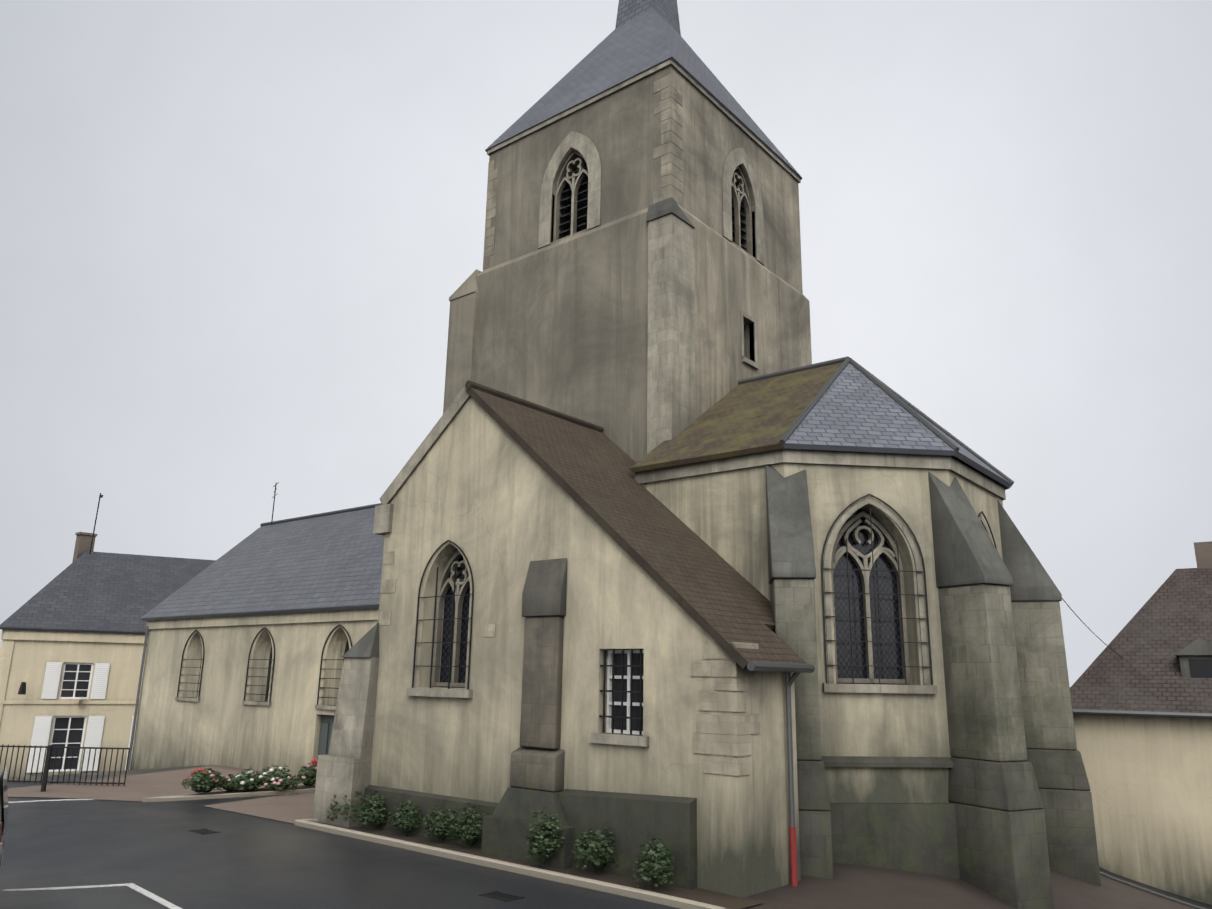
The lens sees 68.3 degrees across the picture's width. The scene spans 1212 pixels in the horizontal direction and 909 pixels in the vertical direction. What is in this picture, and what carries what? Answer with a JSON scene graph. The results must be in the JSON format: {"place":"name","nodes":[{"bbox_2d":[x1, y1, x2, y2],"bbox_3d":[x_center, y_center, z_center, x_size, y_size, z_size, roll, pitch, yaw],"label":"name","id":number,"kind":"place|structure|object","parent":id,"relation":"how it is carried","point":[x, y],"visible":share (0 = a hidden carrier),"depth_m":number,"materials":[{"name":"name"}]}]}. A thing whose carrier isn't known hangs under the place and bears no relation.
{"place":"outdoors","nodes":[
{"label":"outdoors","id":0,"kind":"place"},
{"bbox_2d":[49,664,90,769],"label":"window panes","id":1,"kind":"structure","parent":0,"point":[60,736],"depth_m":38.92,"materials":[{"name":"black glass"}]},
{"bbox_2d":[18,482,278,694],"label":"antennas","id":2,"kind":"object","parent":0,"point":[22,690],"visible":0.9,"depth_m":39.93,"materials":[{"name":"black metal"}]},
{"bbox_2d":[342,197,694,657],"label":"buttress caps","id":3,"kind":"object","parent":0,"point":[366,644],"visible":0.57,"depth_m":20.02,"materials":[{"name":"grey stone"}]},
{"bbox_2d":[197,509,904,700],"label":"church glazing","id":4,"kind":"structure","parent":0,"point":[888,629],"depth_m":18.06,"materials":[{"name":"black glass"}]},
{"bbox_2d":[370,397,800,897],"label":"chapel wall","id":5,"kind":"structure","parent":0,"point":[491,498],"depth_m":16.94,"materials":[{"name":"beige stone"}]},
{"bbox_2d":[510,616,564,791],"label":"buttress","id":6,"kind":"structure","parent":5,"relation":"attached to","point":[538,759],"depth_m":16.26,"materials":[{"name":"grey stone"}]},
{"bbox_2d":[522,558,567,616],"bbox_3d":[-1.150,2.439,16.920,0.980,1.238,0.230,-10,-18,38],"label":"buttress cap","id":7,"kind":"object","parent":6,"relation":"on","point":[544,593],"visible":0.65,"depth_m":16.80,"materials":[{"name":"grey stone"}]},
{"bbox_2d":[379,551,759,775],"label":"quoin stones","id":8,"kind":"object","parent":5,"relation":"attached to","point":[735,740],"visible":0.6,"depth_m":14.13,"materials":[{"name":"beige stone"}]},
{"bbox_2d":[606,650,643,734],"bbox_3d":[0.410,4.135,15.594,0.955,1.415,0.074,-10,-18,38],"label":"window frame","id":9,"kind":"object","parent":5,"relation":"in","point":[609,695],"visible":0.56,"depth_m":15.70,"materials":[{"name":"white wood"}]},
{"bbox_2d":[610,649,643,730],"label":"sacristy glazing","id":10,"kind":"structure","parent":9,"relation":"in","point":[636,696],"depth_m":15.68,"materials":[{"name":"black glass"}]},
{"bbox_2d":[465,380,806,668],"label":"roof","id":11,"kind":"structure","parent":5,"relation":"on","point":[707,588],"depth_m":17.48,"materials":[{"name":"brown tile"}]},
{"bbox_2d":[789,826,797,885],"bbox_3d":[3.025,7.411,14.270,0.110,2.750,0.110,-10,-18,38],"label":"downpipe base","id":12,"kind":"object","parent":5,"relation":"attached to","point":[793,857],"visible":0.67,"depth_m":14.46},
{"bbox_2d":[177,494,996,734],"bbox_3d":[-4.888,4.851,25.243,28.366,4.732,8.773,-10,-18,38],"label":"church ironwork","id":13,"kind":"object","parent":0,"point":[631,692],"visible":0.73,"depth_m":17.62,"materials":[{"name":"black metal"}]},
{"bbox_2d":[0,765,1211,908],"bbox_3d":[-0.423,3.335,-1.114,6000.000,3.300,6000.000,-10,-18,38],"label":"ground","id":14,"kind":"structure","parent":0,"point":[236,861],"depth_m":14.91,"materials":[{"name":"grey asphalt"}]},
{"bbox_2d":[0,767,8,868],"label":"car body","id":15,"kind":"object","parent":14,"relation":"on","point":[4,812],"visible":1,"depth_m":11.25,"materials":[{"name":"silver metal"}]},
{"bbox_2d":[0,744,129,791],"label":"railing","id":16,"kind":"object","parent":14,"relation":"on","point":[44,781],"visible":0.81,"depth_m":24.97,"materials":[{"name":"grey metal"}]},
{"bbox_2d":[0,640,146,777],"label":"house wall","id":17,"kind":"structure","parent":14,"relation":"on","point":[30,659],"depth_m":39.00,"materials":[{"name":"beige paint"}]},
{"bbox_2d":[0,630,147,721],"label":"mairie bands","id":18,"kind":"object","parent":17,"relation":"attached to","point":[9,638],"visible":0.35,"depth_m":38.78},
{"bbox_2d":[26,662,143,772],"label":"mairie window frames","id":19,"kind":"structure","parent":17,"relation":"attached to","point":[42,727],"depth_m":38.82,"materials":[{"name":"white wood"}]},
{"bbox_2d":[0,551,215,633],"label":"house roof","id":20,"kind":"structure","parent":17,"relation":"on","point":[98,592],"depth_m":42.30,"materials":[{"name":"grey tile"}]},
{"bbox_2d":[72,532,96,562],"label":"chimney","id":21,"kind":"object","parent":20,"relation":"on","point":[83,542],"visible":0.68,"depth_m":45.08,"materials":[{"name":"brown brick"}]},
{"bbox_2d":[3,799,181,908],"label":"road markings","id":22,"kind":"object","parent":14,"relation":"on","point":[162,901],"visible":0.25,"depth_m":13.53,"materials":[{"name":"paint"}]},
{"bbox_2d":[7,765,302,801],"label":"sidewalk","id":23,"kind":"structure","parent":14,"relation":"on","point":[139,787],"depth_m":24.23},
{"bbox_2d":[130,620,377,775],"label":"nave wall","id":24,"kind":"structure","parent":14,"relation":"on","point":[220,724],"depth_m":30.84,"materials":[{"name":"beige paint"}]},
{"bbox_2d":[140,503,383,620],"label":"roof","id":25,"kind":"structure","parent":24,"relation":"on","point":[329,561],"depth_m":33.45,"materials":[{"name":"grey tile"}]},
{"bbox_2d":[146,608,378,628],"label":"cornice","id":26,"kind":"structure","parent":24,"relation":"attached to","point":[336,616],"depth_m":30.26,"materials":[{"name":"beige stone"}]},
{"bbox_2d":[317,714,334,759],"bbox_3d":[-8.506,9.509,27.209,1.200,3.150,0.040,-10,-18,38],"label":"door","id":27,"kind":"structure","parent":24,"relation":"in","point":[326,725],"depth_m":27.54,"materials":[{"name":"grey wood"}]},
{"bbox_2d":[205,792,314,823],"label":"pavement","id":28,"kind":"structure","parent":14,"relation":"on","point":[290,808],"depth_m":21.39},
{"bbox_2d":[235,785,314,792],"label":"bed soil","id":29,"kind":"structure","parent":14,"relation":"on","point":[305,787],"depth_m":24.37,"materials":[{"name":"brown soil"}]},
{"bbox_2d":[189,828,523,901],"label":"drain covers","id":30,"kind":"object","parent":14,"relation":"on","point":[499,895],"visible":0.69,"depth_m":13.13,"materials":[{"name":"grey metal"}]},
{"bbox_2d":[192,774,661,889],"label":"stems","id":31,"kind":"object","parent":14,"relation":"on","point":[598,868],"visible":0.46,"depth_m":17.34,"materials":[{"name":"green plant"}]},
{"bbox_2d":[182,768,221,790],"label":"rose bush","id":32,"kind":"object","parent":31,"relation":"on","point":[195,779],"visible":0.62,"depth_m":22.66,"materials":[{"name":"green plant"}]},
{"bbox_2d":[185,768,217,781],"bbox_3d":[-10.277,8.210,22.838,0.864,0.393,0.506,9,-16,-30],"label":"red rose petal","id":33,"kind":"object","parent":32,"relation":"attached to","point":[195,771],"visible":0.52,"depth_m":22.76,"materials":[{"name":"red"}]},
{"bbox_2d":[198,770,226,790],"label":"rose bush","id":34,"kind":"object","parent":31,"relation":"on","point":[222,779],"visible":0.25,"depth_m":22.87,"materials":[{"name":"green plant"}]},
{"bbox_2d":[213,774,247,789],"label":"rose bush","id":35,"kind":"object","parent":31,"relation":"on","point":[231,783],"visible":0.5,"depth_m":23.23,"materials":[{"name":"green plant"}]},
{"bbox_2d":[230,767,266,788],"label":"rose bush","id":36,"kind":"object","parent":31,"relation":"on","point":[259,782],"visible":0.77,"depth_m":23.37,"materials":[{"name":"green plant"}]},
{"bbox_2d":[235,767,286,784],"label":"white flowers","id":37,"kind":"object","parent":31,"relation":"on","point":[271,770],"visible":0.58,"depth_m":23.69,"materials":[{"name":"white plant"}]},
{"bbox_2d":[208,764,316,785],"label":"flowers","id":38,"kind":"object","parent":31,"relation":"on","point":[280,780],"visible":0.27,"depth_m":23.60,"materials":[{"name":"pink"}]},
{"bbox_2d":[257,764,290,786],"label":"rose bush","id":39,"kind":"object","parent":31,"relation":"on","point":[278,773],"visible":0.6,"depth_m":23.96,"materials":[{"name":"green plant"}]},
{"bbox_2d":[265,774,300,789],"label":"rose bush","id":40,"kind":"object","parent":31,"relation":"on","point":[293,782],"visible":0.65,"depth_m":23.70,"materials":[{"name":"green plant"}]},
{"bbox_2d":[297,762,316,783],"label":"rose bush","id":41,"kind":"object","parent":31,"relation":"on","point":[302,772],"visible":0.77,"depth_m":24.31,"materials":[{"name":"green plant"}]},
{"bbox_2d":[143,783,725,908],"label":"kerb beds","id":42,"kind":"object","parent":14,"relation":"on","point":[630,892],"visible":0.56,"depth_m":15.59,"materials":[{"name":"grey concrete"}]},
{"bbox_2d":[316,822,762,908],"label":"bed soil","id":43,"kind":"structure","parent":14,"relation":"on","point":[724,900],"depth_m":14.26,"materials":[{"name":"brown soil"}]},
{"bbox_2d":[327,790,364,821],"bbox_3d":[-5.442,7.416,18.905,1.010,0.685,0.874,-1,-14,9],"label":"shrub","id":44,"kind":"object","parent":43,"relation":"on","point":[347,807],"visible":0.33,"depth_m":18.67,"materials":[{"name":"green plant"}]},
{"bbox_2d":[353,791,388,824],"bbox_3d":[-4.739,7.280,18.405,0.743,0.700,0.847,-10,-18,38],"label":"shrub","id":45,"kind":"object","parent":43,"relation":"on","point":[377,814],"visible":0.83,"depth_m":18.19,"materials":[{"name":"green plant"}]},
{"bbox_2d":[387,800,422,829],"bbox_3d":[-3.958,7.179,17.832,0.683,0.591,0.879,10,-16,-31],"label":"shrub","id":46,"kind":"object","parent":43,"relation":"on","point":[399,818],"visible":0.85,"depth_m":17.59,"materials":[{"name":"green plant"}]},
{"bbox_2d":[420,805,457,837],"bbox_3d":[-3.122,7.033,17.137,0.682,0.561,0.820,-10,-18,38],"label":"shrub","id":47,"kind":"object","parent":43,"relation":"on","point":[428,819],"visible":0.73,"depth_m":16.97,"materials":[{"name":"green plant"}]},
{"bbox_2d":[448,803,484,840],"bbox_3d":[-2.515,6.884,16.667,0.937,0.695,0.923,-10,-18,38],"label":"shrub","id":48,"kind":"object","parent":43,"relation":"on","point":[458,828],"visible":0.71,"depth_m":16.47,"materials":[{"name":"green plant"}]},
{"bbox_2d":[525,807,564,859],"bbox_3d":[-0.999,6.379,15.004,0.668,0.881,0.613,-10,-18,38],"label":"shrub","id":49,"kind":"object","parent":43,"relation":"on","point":[550,824],"visible":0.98,"depth_m":14.89,"materials":[{"name":"green plant"}]},
{"bbox_2d":[570,827,618,869],"bbox_3d":[-0.125,6.426,14.625,0.713,0.614,1.124,-10,-18,38],"label":"shrub","id":50,"kind":"object","parent":43,"relation":"on","point":[582,849],"visible":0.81,"depth_m":14.43,"materials":[{"name":"green plant"}]},
{"bbox_2d":[632,836,673,886],"bbox_3d":[0.727,6.187,13.608,0.696,0.692,0.604,-10,-18,38],"label":"shrub","id":51,"kind":"object","parent":43,"relation":"on","point":[664,866],"visible":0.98,"depth_m":13.48,"materials":[{"name":"green plant"}]},
{"bbox_2d":[127,356,1013,826],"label":"gutters and downpipes","id":52,"kind":"object","parent":14,"relation":"on","point":[809,668],"visible":0.92,"depth_m":19.72,"materials":[{"name":"grey metal"}]},
{"bbox_2d":[175,60,1005,827],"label":"stone trim","id":53,"kind":"structure","parent":14,"relation":"on","point":[343,766],"depth_m":19.92,"materials":[{"name":"beige stone"}]},
{"bbox_2d":[475,204,811,470],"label":"tower wall","id":54,"kind":"structure","parent":14,"relation":"on","point":[562,327],"depth_m":24.33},
{"bbox_2d":[443,269,480,413],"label":"buttress","id":55,"kind":"structure","parent":54,"relation":"attached to","point":[462,336],"depth_m":26.96,"materials":[{"name":"grey stone"}]},
{"bbox_2d":[362,756,952,889],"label":"wall plinth","id":56,"kind":"structure","parent":14,"relation":"on","point":[631,822],"depth_m":15.22,"materials":[{"name":"grey stone"}]},
{"bbox_2d":[797,760,832,879],"bbox_3d":[3.457,7.320,15.836,0.940,3.700,1.550,-1,-14,7],"label":"buttress base","id":57,"kind":"object","parent":14,"relation":"on","point":[815,839],"visible":0.38,"depth_m":15.28,"materials":[{"name":"grey stone"}]},
{"bbox_2d":[770,578,821,760],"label":"buttress","id":58,"kind":"structure","parent":57,"relation":"on","point":[793,606],"depth_m":16.21,"materials":[{"name":"grey stone"}]},
{"bbox_2d":[766,465,815,583],"bbox_3d":[3.561,1.233,17.334,0.800,2.439,1.190,-1,-14,7],"label":"buttress cap","id":59,"kind":"object","parent":58,"relation":"on","point":[790,543],"visible":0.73,"depth_m":17.18,"materials":[{"name":"grey stone"}]},
{"bbox_2d":[641,449,1002,802],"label":"apse wall","id":60,"kind":"structure","parent":14,"relation":"on","point":[723,515],"depth_m":17.84,"materials":[{"name":"beige stone"}]},
{"bbox_2d":[781,362,1011,489],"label":"slate roof","id":61,"kind":"structure","parent":60,"relation":"on","point":[854,409],"depth_m":19.06,"materials":[{"name":"stone"}]},
{"bbox_2d":[630,362,842,472],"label":"apse roof","id":62,"kind":"structure","parent":61,"relation":"attached to","point":[763,415],"depth_m":20.57,"materials":[{"name":"tile"}]},
{"bbox_2d":[1062,598,1121,657],"bbox_3d":[11.797,3.422,22.808,7.506,3.701,0.024,13,-18,-40],"label":"overhead cable","id":63,"kind":"object","parent":60,"relation":"attached to","point":[1088,628],"visible":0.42,"depth_m":23.20,"materials":[{"name":"grey metal"}]},
{"bbox_2d":[830,803,959,878],"bbox_3d":[5.745,8.759,19.751,6.320,2.880,8.980,-10,-18,38],"label":"wall base","id":64,"kind":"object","parent":14,"relation":"on","point":[917,837],"depth_m":16.39,"materials":[{"name":"grey stone"}]},
{"bbox_2d":[726,871,1205,908],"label":"apse kerb","id":65,"kind":"object","parent":14,"relation":"on","point":[1150,891],"visible":0.52,"depth_m":20.44,"materials":[{"name":"grey concrete"}]},
{"bbox_2d":[742,863,1193,908],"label":"pavement","id":66,"kind":"structure","parent":14,"relation":"on","point":[850,886],"depth_m":15.32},
{"bbox_2d":[948,757,1053,908],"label":"buttress base","id":67,"kind":"object","parent":14,"relation":"on","point":[1003,855],"visible":0.77,"depth_m":15.89,"materials":[{"name":"grey stone"}]},
{"bbox_2d":[938,584,1027,761],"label":"buttress","id":68,"kind":"structure","parent":67,"relation":"on","point":[983,701],"depth_m":16.75,"materials":[{"name":"grey stone"}]},
{"bbox_2d":[928,472,1012,587],"bbox_3d":[7.203,1.400,17.750,1.190,2.439,0.800,-23,-28,59],"label":"buttress cap","id":69,"kind":"object","parent":68,"relation":"on","point":[966,552],"visible":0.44,"depth_m":17.59,"materials":[{"name":"grey stone"}]},
{"bbox_2d":[1027,749,1100,885],"bbox_3d":[9.654,8.298,19.325,1.550,3.700,0.940,-3,-15,16],"label":"buttress base","id":70,"kind":"object","parent":14,"relation":"on","point":[1063,786],"visible":0.52,"depth_m":18.95,"materials":[{"name":"grey stone"}]},
{"bbox_2d":[1011,601,1076,749],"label":"buttress","id":71,"kind":"structure","parent":70,"relation":"on","point":[1044,686],"depth_m":19.78,"materials":[{"name":"grey stone"}]},
{"bbox_2d":[997,499,1061,601],"bbox_3d":[9.779,2.215,20.836,1.190,2.439,0.800,-3,-15,16],"label":"buttress cap","id":72,"kind":"object","parent":71,"relation":"on","point":[1032,580],"visible":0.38,"depth_m":20.37,"materials":[{"name":"grey stone"}]},
{"bbox_2d":[1073,714,1211,904],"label":"house wall","id":73,"kind":"structure","parent":14,"relation":"on","point":[1150,780],"depth_m":22.21,"materials":[{"name":"beige paint"}]},
{"bbox_2d":[1070,568,1211,718],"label":"house roof","id":74,"kind":"structure","parent":73,"relation":"on","point":[1169,620],"depth_m":24.10,"materials":[{"name":"brown tile"}]},
{"bbox_2d":[1175,637,1211,676],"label":"dormer","id":75,"kind":"object","parent":74,"relation":"on","point":[1199,648],"visible":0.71,"depth_m":22.93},
{"bbox_2d":[1189,659,1211,677],"bbox_3d":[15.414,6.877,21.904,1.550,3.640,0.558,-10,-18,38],"label":"dormer window","id":76,"kind":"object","parent":75,"relation":"in","point":[1200,668],"visible":0.67,"depth_m":22.81,"materials":[{"name":"black glass"}]},
{"bbox_2d":[1194,541,1211,568],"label":"house chimney","id":77,"kind":"object","parent":74,"relation":"on","point":[1203,552],"visible":0.38,"depth_m":26.37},
{"bbox_2d":[1072,709,1211,718],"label":"gutter","id":78,"kind":"object","parent":73,"relation":"attached to","point":[1147,714],"depth_m":22.38,"materials":[{"name":"grey metal"}]},
{"bbox_2d":[0,0,1211,686],"label":"sky","id":79,"kind":"structure","parent":0,"point":[237,237],"materials":[{"name":"grey"}]},
{"bbox_2d":[483,65,802,293],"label":"tower upper wall","id":80,"kind":"structure","parent":0,"point":[621,129],"depth_m":25.78,"materials":[{"name":"grey stone"}]},
{"bbox_2d":[483,74,682,268],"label":"quoins","id":81,"kind":"object","parent":80,"relation":"attached to","point":[672,126],"visible":0.65,"depth_m":23.89,"materials":[{"name":"beige stone"}]},
{"bbox_2d":[559,162,746,248],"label":"louvers","id":82,"kind":"object","parent":80,"relation":"in","point":[582,202],"visible":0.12,"depth_m":26.29,"materials":[{"name":"grey wood"}]},
{"bbox_2d":[485,0,802,179],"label":"tower roof","id":83,"kind":"structure","parent":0,"point":[643,36],"depth_m":27.79,"materials":[{"name":"grey tile"}]}
]}

